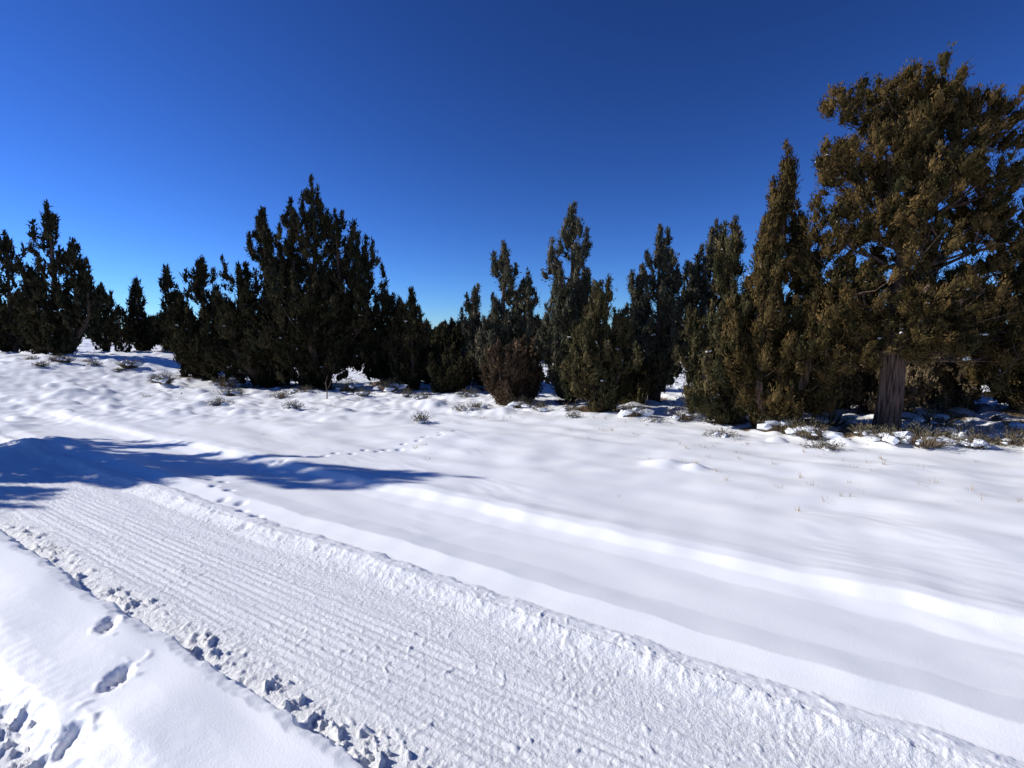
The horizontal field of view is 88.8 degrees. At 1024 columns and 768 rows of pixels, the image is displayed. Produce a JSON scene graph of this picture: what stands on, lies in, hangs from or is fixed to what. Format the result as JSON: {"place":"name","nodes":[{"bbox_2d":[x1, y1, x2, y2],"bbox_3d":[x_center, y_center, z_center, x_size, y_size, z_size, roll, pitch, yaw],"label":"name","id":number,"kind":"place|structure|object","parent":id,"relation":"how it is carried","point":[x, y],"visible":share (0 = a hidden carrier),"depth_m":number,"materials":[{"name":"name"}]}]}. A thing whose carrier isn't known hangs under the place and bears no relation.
{"place":"outdoors","nodes":[
{"label":"outdoors","id":0,"kind":"place"},
{"bbox_2d":[0,337,1023,767],"bbox_3d":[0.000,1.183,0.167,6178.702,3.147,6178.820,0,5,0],"label":"snow ground","id":1,"kind":"structure","parent":0,"point":[190,577],"depth_m":3.47,"materials":[{"name":"white snow"}]},
{"bbox_2d":[0,229,48,351],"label":"juniper tree","id":2,"kind":"object","parent":1,"relation":"on","point":[7,340],"visible":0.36,"depth_m":26.03,"materials":[{"name":"green plant"}]},
{"bbox_2d":[22,355,40,359],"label":"sagebrush","id":3,"kind":"object","parent":1,"relation":"on","point":[34,357],"visible":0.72,"depth_m":17.90,"materials":[{"name":"grey plant"}]},
{"bbox_2d":[28,360,51,366],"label":"sagebrush","id":4,"kind":"object","parent":1,"relation":"on","point":[41,364],"visible":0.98,"depth_m":16.42,"materials":[{"name":"grey plant"}]},
{"bbox_2d":[0,198,113,355],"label":"juniper tree","id":5,"kind":"object","parent":1,"relation":"on","point":[45,318],"visible":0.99,"depth_m":20.46,"materials":[{"name":"green plant"}]},
{"bbox_2d":[49,353,78,362],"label":"sagebrush","id":6,"kind":"object","parent":1,"relation":"on","point":[61,359],"visible":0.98,"depth_m":17.42,"materials":[{"name":"grey plant"}]},
{"bbox_2d":[77,358,96,361],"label":"sagebrush","id":7,"kind":"object","parent":1,"relation":"on","point":[86,360],"visible":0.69,"depth_m":18.42,"materials":[{"name":"grey plant"}]},
{"bbox_2d":[85,361,101,365],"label":"sagebrush","id":8,"kind":"object","parent":1,"relation":"on","point":[94,363],"visible":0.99,"depth_m":17.72,"materials":[{"name":"grey plant"}]},
{"bbox_2d":[85,282,122,351],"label":"juniper tree","id":9,"kind":"object","parent":1,"relation":"on","point":[96,338],"visible":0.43,"depth_m":26.24,"materials":[{"name":"green plant"}]},
{"bbox_2d":[109,356,147,368],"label":"sagebrush","id":10,"kind":"object","parent":1,"relation":"on","point":[127,364],"visible":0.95,"depth_m":17.89,"materials":[{"name":"grey plant"}]},
{"bbox_2d":[122,274,171,350],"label":"juniper tree","id":11,"kind":"object","parent":1,"relation":"on","point":[142,337],"visible":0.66,"depth_m":27.55,"materials":[{"name":"green plant"}]},
{"bbox_2d":[148,370,181,383],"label":"sagebrush","id":12,"kind":"object","parent":1,"relation":"on","point":[162,379],"visible":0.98,"depth_m":15.61,"materials":[{"name":"grey plant"}]},
{"bbox_2d":[147,263,193,350],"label":"juniper tree","id":13,"kind":"object","parent":1,"relation":"on","point":[166,283],"visible":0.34,"depth_m":26.45,"materials":[{"name":"green plant"}]},
{"bbox_2d":[160,255,239,380],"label":"juniper tree","id":14,"kind":"object","parent":1,"relation":"on","point":[183,327],"visible":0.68,"depth_m":17.39,"materials":[{"name":"green plant"}]},
{"bbox_2d":[205,396,232,405],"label":"sagebrush","id":15,"kind":"object","parent":1,"relation":"on","point":[218,402],"visible":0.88,"depth_m":12.21,"materials":[{"name":"grey plant"}]},
{"bbox_2d":[208,376,242,386],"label":"sagebrush","id":16,"kind":"object","parent":1,"relation":"on","point":[228,384],"visible":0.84,"depth_m":16.33,"materials":[{"name":"grey plant"}]},
{"bbox_2d":[213,385,239,395],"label":"sagebrush","id":17,"kind":"object","parent":1,"relation":"on","point":[226,392],"visible":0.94,"depth_m":14.34,"materials":[{"name":"grey plant"}]},
{"bbox_2d":[236,387,245,394],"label":"sagebrush","id":18,"kind":"object","parent":1,"relation":"on","point":[240,391],"visible":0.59,"depth_m":14.92,"materials":[{"name":"grey plant"}]},
{"bbox_2d":[188,205,304,387],"bbox_3d":[-8.359,-2.741,16.986,4.060,6.185,2.966,-2,6,-25],"label":"juniper tree","id":19,"kind":"object","parent":1,"relation":"on","point":[234,353],"visible":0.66,"depth_m":16.72,"materials":[{"name":"green plant"}]},
{"bbox_2d":[269,390,291,398],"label":"sagebrush","id":20,"kind":"object","parent":1,"relation":"on","point":[279,396],"visible":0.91,"depth_m":14.13,"materials":[{"name":"grey plant"}]},
{"bbox_2d":[281,400,304,408],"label":"sagebrush","id":21,"kind":"object","parent":1,"relation":"on","point":[292,404],"visible":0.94,"depth_m":11.67,"materials":[{"name":"grey plant"}]},
{"bbox_2d":[286,385,319,394],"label":"sagebrush","id":22,"kind":"object","parent":1,"relation":"on","point":[293,390],"visible":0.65,"depth_m":14.91,"materials":[{"name":"grey plant"}]},
{"bbox_2d":[244,174,398,388],"bbox_3d":[-6.108,-3.230,17.069,5.095,7.140,3.753,-4,6,-35],"label":"juniper tree","id":23,"kind":"object","parent":1,"relation":"on","point":[328,316],"visible":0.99,"depth_m":16.62,"materials":[{"name":"green plant"}]},
{"bbox_2d":[324,378,330,398],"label":"dead stalk","id":24,"kind":"object","parent":1,"relation":"on","point":[326,389],"visible":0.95,"depth_m":13.67,"materials":[{"name":"brown plant"}]},
{"bbox_2d":[333,376,364,391],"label":"sagebrush","id":25,"kind":"object","parent":1,"relation":"on","point":[347,386],"visible":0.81,"depth_m":15.80,"materials":[{"name":"grey plant"}]},
{"bbox_2d":[350,386,375,396],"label":"sagebrush","id":26,"kind":"object","parent":1,"relation":"on","point":[362,392],"visible":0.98,"depth_m":14.03,"materials":[{"name":"grey plant"}]},
{"bbox_2d":[351,289,405,384],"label":"juniper tree","id":27,"kind":"object","parent":1,"relation":"on","point":[377,363],"visible":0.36,"depth_m":17.66,"materials":[{"name":"green plant"}]},
{"bbox_2d":[372,376,406,391],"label":"sagebrush","id":28,"kind":"object","parent":1,"relation":"on","point":[392,386],"visible":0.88,"depth_m":15.25,"materials":[{"name":"grey plant"}]},
{"bbox_2d":[381,285,429,389],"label":"juniper tree","id":29,"kind":"object","parent":1,"relation":"on","point":[405,368],"visible":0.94,"depth_m":16.02,"materials":[{"name":"green plant"}]},
{"bbox_2d":[399,388,412,396],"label":"sagebrush","id":30,"kind":"object","parent":1,"relation":"on","point":[405,394],"visible":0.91,"depth_m":14.30,"materials":[{"name":"grey plant"}]},
{"bbox_2d":[411,410,430,423],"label":"sagebrush","id":31,"kind":"object","parent":1,"relation":"on","point":[419,419],"visible":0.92,"depth_m":10.05,"materials":[{"name":"grey plant"}]},
{"bbox_2d":[410,389,431,399],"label":"sagebrush","id":32,"kind":"object","parent":1,"relation":"on","point":[422,396],"visible":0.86,"depth_m":13.51,"materials":[{"name":"grey plant"}]},
{"bbox_2d":[416,335,458,383],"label":"juniper shrub","id":33,"kind":"object","parent":1,"relation":"on","point":[436,348],"visible":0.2,"depth_m":18.13,"materials":[{"name":"green plant"}]},
{"bbox_2d":[430,319,468,355],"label":"juniper tree","id":34,"kind":"object","parent":1,"relation":"on","point":[454,338],"visible":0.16,"depth_m":19.92,"materials":[{"name":"green plant"}]},
{"bbox_2d":[426,340,477,392],"bbox_3d":[-1.757,-0.399,15.462,1.583,1.788,1.766,0,5,0],"label":"juniper shrub","id":35,"kind":"object","parent":1,"relation":"on","point":[452,372],"visible":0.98,"depth_m":15.26,"materials":[{"name":"green plant"}]},
{"bbox_2d":[451,404,481,410],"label":"sagebrush","id":36,"kind":"object","parent":1,"relation":"on","point":[469,408],"visible":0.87,"depth_m":11.59,"materials":[{"name":"grey plant"}]},
{"bbox_2d":[454,386,479,396],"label":"sagebrush","id":37,"kind":"object","parent":1,"relation":"on","point":[468,394],"visible":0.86,"depth_m":14.32,"materials":[{"name":"grey plant"}]},
{"bbox_2d":[467,401,491,408],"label":"sagebrush","id":38,"kind":"object","parent":1,"relation":"on","point":[478,405],"visible":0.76,"depth_m":12.00,"materials":[{"name":"grey plant"}]},
{"bbox_2d":[1,287,987,384],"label":"distant juniper woodland","id":39,"kind":"object","parent":1,"relation":"on","point":[120,311],"visible":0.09,"depth_m":25.25,"materials":[{"name":"green plant"}]},
{"bbox_2d":[457,240,542,386],"bbox_3d":[-0.351,-1.997,15.735,2.775,4.868,2.922,0,5,0],"label":"juniper tree","id":40,"kind":"object","parent":1,"relation":"on","point":[521,317],"visible":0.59,"depth_m":15.74,"materials":[{"name":"green plant"}]},
{"bbox_2d":[476,337,529,405],"bbox_3d":[-0.170,-0.196,12.570,1.217,1.915,1.263,3,6,27],"label":"juniper shrub","id":41,"kind":"object","parent":1,"relation":"on","point":[503,374],"visible":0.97,"depth_m":12.34,"materials":[{"name":"brown plant"}]},
{"bbox_2d":[501,394,534,408],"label":"sagebrush","id":42,"kind":"object","parent":1,"relation":"on","point":[514,404],"visible":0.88,"depth_m":12.01,"materials":[{"name":"grey plant"}]},
{"bbox_2d":[509,333,547,402],"bbox_3d":[0.282,-0.295,13.322,1.252,2.046,1.157,0,5,0],"label":"juniper shrub","id":43,"kind":"object","parent":1,"relation":"on","point":[535,379],"visible":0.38,"depth_m":13.11,"materials":[{"name":"green plant"}]},
{"bbox_2d":[527,400,551,411],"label":"sagebrush","id":44,"kind":"object","parent":1,"relation":"on","point":[539,408],"visible":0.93,"depth_m":11.51,"materials":[{"name":"grey plant"}]},
{"bbox_2d":[532,200,609,401],"bbox_3d":[1.549,-1.998,13.306,2.013,5.216,1.796,3,6,34],"label":"juniper tree","id":45,"kind":"object","parent":1,"relation":"on","point":[570,299],"visible":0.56,"depth_m":13.00,"materials":[{"name":"green plant"}]},
{"bbox_2d":[558,401,583,410],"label":"sagebrush","id":46,"kind":"object","parent":1,"relation":"on","point":[574,407],"visible":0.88,"depth_m":11.46,"materials":[{"name":"grey plant"}]},
{"bbox_2d":[565,408,582,418],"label":"sagebrush","id":47,"kind":"object","parent":1,"relation":"on","point":[570,415],"visible":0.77,"depth_m":10.60,"materials":[{"name":"grey plant"}]},
{"bbox_2d":[143,389,1023,511],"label":"dry grass","id":48,"kind":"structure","parent":1,"relation":"on","point":[701,447],"depth_m":7.51,"materials":[{"name":"beige plant"}]},
{"bbox_2d":[557,273,644,412],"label":"juniper tree","id":49,"kind":"object","parent":1,"relation":"on","point":[593,375],"visible":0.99,"depth_m":11.13,"materials":[{"name":"green plant"}]},
{"bbox_2d":[612,400,655,416],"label":"sagebrush","id":50,"kind":"object","parent":1,"relation":"on","point":[631,411],"visible":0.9,"depth_m":10.57,"materials":[{"name":"grey plant"}]},
{"bbox_2d":[618,350,659,404],"bbox_3d":[2.919,-0.059,12.711,1.186,1.588,1.160,5,7,42],"label":"juniper shrub","id":51,"kind":"object","parent":1,"relation":"on","point":[643,377],"visible":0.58,"depth_m":12.47,"materials":[{"name":"green plant"}]},
{"bbox_2d":[611,223,694,401],"bbox_3d":[3.612,-1.726,13.276,2.165,4.688,1.781,0,5,0],"label":"juniper tree","id":52,"kind":"object","parent":1,"relation":"on","point":[650,337],"visible":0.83,"depth_m":12.95,"materials":[{"name":"green plant"}]},
{"bbox_2d":[640,416,670,422],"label":"sagebrush","id":53,"kind":"object","parent":1,"relation":"on","point":[656,420],"visible":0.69,"depth_m":10.10,"materials":[{"name":"white plant"}]},
{"bbox_2d":[664,400,703,420],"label":"sagebrush","id":54,"kind":"object","parent":1,"relation":"on","point":[684,414],"visible":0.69,"depth_m":10.33,"materials":[{"name":"white plant"}]},
{"bbox_2d":[673,217,740,383],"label":"juniper tree","id":55,"kind":"object","parent":1,"relation":"on","point":[696,292],"visible":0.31,"depth_m":13.43,"materials":[{"name":"green plant"}]},
{"bbox_2d":[703,427,739,437],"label":"sagebrush","id":56,"kind":"object","parent":1,"relation":"on","point":[722,434],"visible":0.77,"depth_m":8.64,"materials":[{"name":"grey plant"}]},
{"bbox_2d":[671,214,788,425],"bbox_3d":[4.032,-1.105,9.778,1.978,4.114,1.880,-2,6,-19],"label":"juniper tree","id":57,"kind":"object","parent":1,"relation":"on","point":[706,387],"visible":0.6,"depth_m":9.68,"materials":[{"name":"green plant"}]},
{"bbox_2d":[746,289,792,304],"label":"juniper tree","id":58,"kind":"object","parent":1,"relation":"on","point":[787,296],"visible":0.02,"depth_m":14.31,"materials":[{"name":"green plant"}]},
{"bbox_2d":[714,137,849,428],"bbox_3d":[4.772,-1.669,9.361,2.492,5.357,2.173,0,5,0],"label":"juniper tree","id":59,"kind":"object","parent":1,"relation":"on","point":[774,340],"visible":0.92,"depth_m":9.04,"materials":[{"name":"green plant"}]},
{"bbox_2d":[753,413,815,433],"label":"sagebrush","id":60,"kind":"object","parent":1,"relation":"on","point":[780,424],"visible":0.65,"depth_m":9.07,"materials":[{"name":"white plant"}]},
{"bbox_2d":[783,417,843,439],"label":"sagebrush","id":61,"kind":"object","parent":1,"relation":"on","point":[805,430],"visible":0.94,"depth_m":8.53,"materials":[{"name":"white plant"}]},
{"bbox_2d":[800,352,839,411],"bbox_3d":[6.258,-0.062,11.434,1.566,1.802,1.360,1,5,15],"label":"juniper shrub","id":62,"kind":"object","parent":1,"relation":"on","point":[834,393],"visible":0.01,"depth_m":11.14,"materials":[{"name":"green plant"}]},
{"bbox_2d":[800,438,845,451],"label":"sagebrush","id":63,"kind":"object","parent":1,"relation":"on","point":[825,445],"visible":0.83,"depth_m":7.58,"materials":[{"name":"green plant"}]},
{"bbox_2d":[804,405,865,426],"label":"sagebrush","id":64,"kind":"object","parent":1,"relation":"on","point":[845,418],"visible":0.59,"depth_m":9.59,"materials":[{"name":"grey plant"}]},
{"bbox_2d":[824,362,867,409],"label":"juniper shrub","id":65,"kind":"object","parent":1,"relation":"on","point":[850,389],"visible":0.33,"depth_m":11.21,"materials":[{"name":"green plant"}]},
{"bbox_2d":[839,421,866,428],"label":"sagebrush","id":66,"kind":"object","parent":1,"relation":"on","point":[851,423],"visible":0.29,"depth_m":9.32,"materials":[{"name":"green plant"}]},
{"bbox_2d":[834,254,888,363],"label":"juniper tree","id":67,"kind":"object","parent":1,"relation":"on","point":[856,269],"visible":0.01,"depth_m":12.54,"materials":[{"name":"green plant"}]},
{"bbox_2d":[847,420,876,437],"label":"sagebrush","id":68,"kind":"object","parent":1,"relation":"on","point":[857,431],"visible":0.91,"depth_m":8.33,"materials":[{"name":"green plant"}]},
{"bbox_2d":[860,423,912,444],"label":"sagebrush","id":69,"kind":"object","parent":1,"relation":"on","point":[887,436],"visible":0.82,"depth_m":7.90,"materials":[{"name":"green plant"}]},
{"bbox_2d":[855,354,938,413],"bbox_3d":[8.045,-0.034,11.192,1.508,1.811,1.733,0,5,0],"label":"juniper shrub","id":70,"kind":"object","parent":1,"relation":"on","point":[919,382],"visible":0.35,"depth_m":10.76,"materials":[{"name":"green plant"}]},
{"bbox_2d":[784,41,1023,433],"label":"juniper tree","id":71,"kind":"object","parent":1,"relation":"on","point":[909,120],"visible":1,"depth_m":8.23,"materials":[{"name":"green plant"}]},
{"bbox_2d":[903,423,935,433],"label":"sagebrush","id":72,"kind":"object","parent":1,"relation":"on","point":[917,429],"visible":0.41,"depth_m":9.02,"materials":[{"name":"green plant"}]},
{"bbox_2d":[892,420,964,448],"bbox_3d":[6.067,0.741,7.731,0.896,0.436,0.848,0,5,0],"label":"sagebrush","id":73,"kind":"object","parent":1,"relation":"on","point":[924,439],"visible":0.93,"depth_m":7.65,"materials":[{"name":"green plant"}]},
{"bbox_2d":[902,398,975,425],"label":"sagebrush","id":74,"kind":"object","parent":1,"relation":"on","point":[926,417],"visible":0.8,"depth_m":9.35,"materials":[{"name":"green plant"}]},
{"bbox_2d":[907,352,985,410],"bbox_3d":[9.634,-0.199,11.825,1.746,2.008,1.982,4,7,40],"label":"juniper shrub","id":75,"kind":"object","parent":1,"relation":"on","point":[951,387],"visible":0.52,"depth_m":11.37,"materials":[{"name":"green plant"}]},
{"bbox_2d":[915,241,999,385],"bbox_3d":[11.771,-1.727,14.354,3.842,4.563,3.183,0,5,0],"label":"juniper tree","id":76,"kind":"object","parent":1,"relation":"on","point":[932,267],"visible":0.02,"depth_m":14.15,"materials":[{"name":"green plant"}]},
{"bbox_2d":[930,414,993,439],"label":"sagebrush","id":77,"kind":"object","parent":1,"relation":"on","point":[958,427],"visible":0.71,"depth_m":8.28,"materials":[{"name":"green plant"}]},
{"bbox_2d":[945,427,1002,448],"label":"sagebrush","id":78,"kind":"object","parent":1,"relation":"on","point":[976,442],"visible":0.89,"depth_m":7.52,"materials":[{"name":"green plant"}]},
{"bbox_2d":[960,241,1023,403],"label":"juniper tree","id":79,"kind":"object","parent":1,"relation":"on","point":[976,376],"visible":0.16,"depth_m":9.96,"materials":[{"name":"green plant"}]},
{"bbox_2d":[967,420,1023,446],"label":"sagebrush","id":80,"kind":"object","parent":1,"relation":"on","point":[1006,440],"visible":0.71,"depth_m":8.00,"materials":[{"name":"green plant"}]},
{"bbox_2d":[986,367,1023,412],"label":"juniper shrub","id":81,"kind":"object","parent":1,"relation":"on","point":[1017,404],"visible":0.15,"depth_m":11.36,"materials":[{"name":"green plant"}]},
{"bbox_2d":[1002,406,1023,431],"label":"sagebrush","id":82,"kind":"object","parent":1,"relation":"on","point":[1013,424],"visible":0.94,"depth_m":8.78,"materials":[{"name":"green plant"}]},
{"bbox_2d":[1003,427,1023,440],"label":"sagebrush","id":83,"kind":"object","parent":1,"relation":"on","point":[1018,432],"visible":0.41,"depth_m":8.26,"materials":[{"name":"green plant"}]},
{"bbox_2d":[0,0,1023,336],"label":"sky","id":84,"kind":"structure","parent":0,"point":[157,133],"materials":[{"name":"blue"}]}
]}

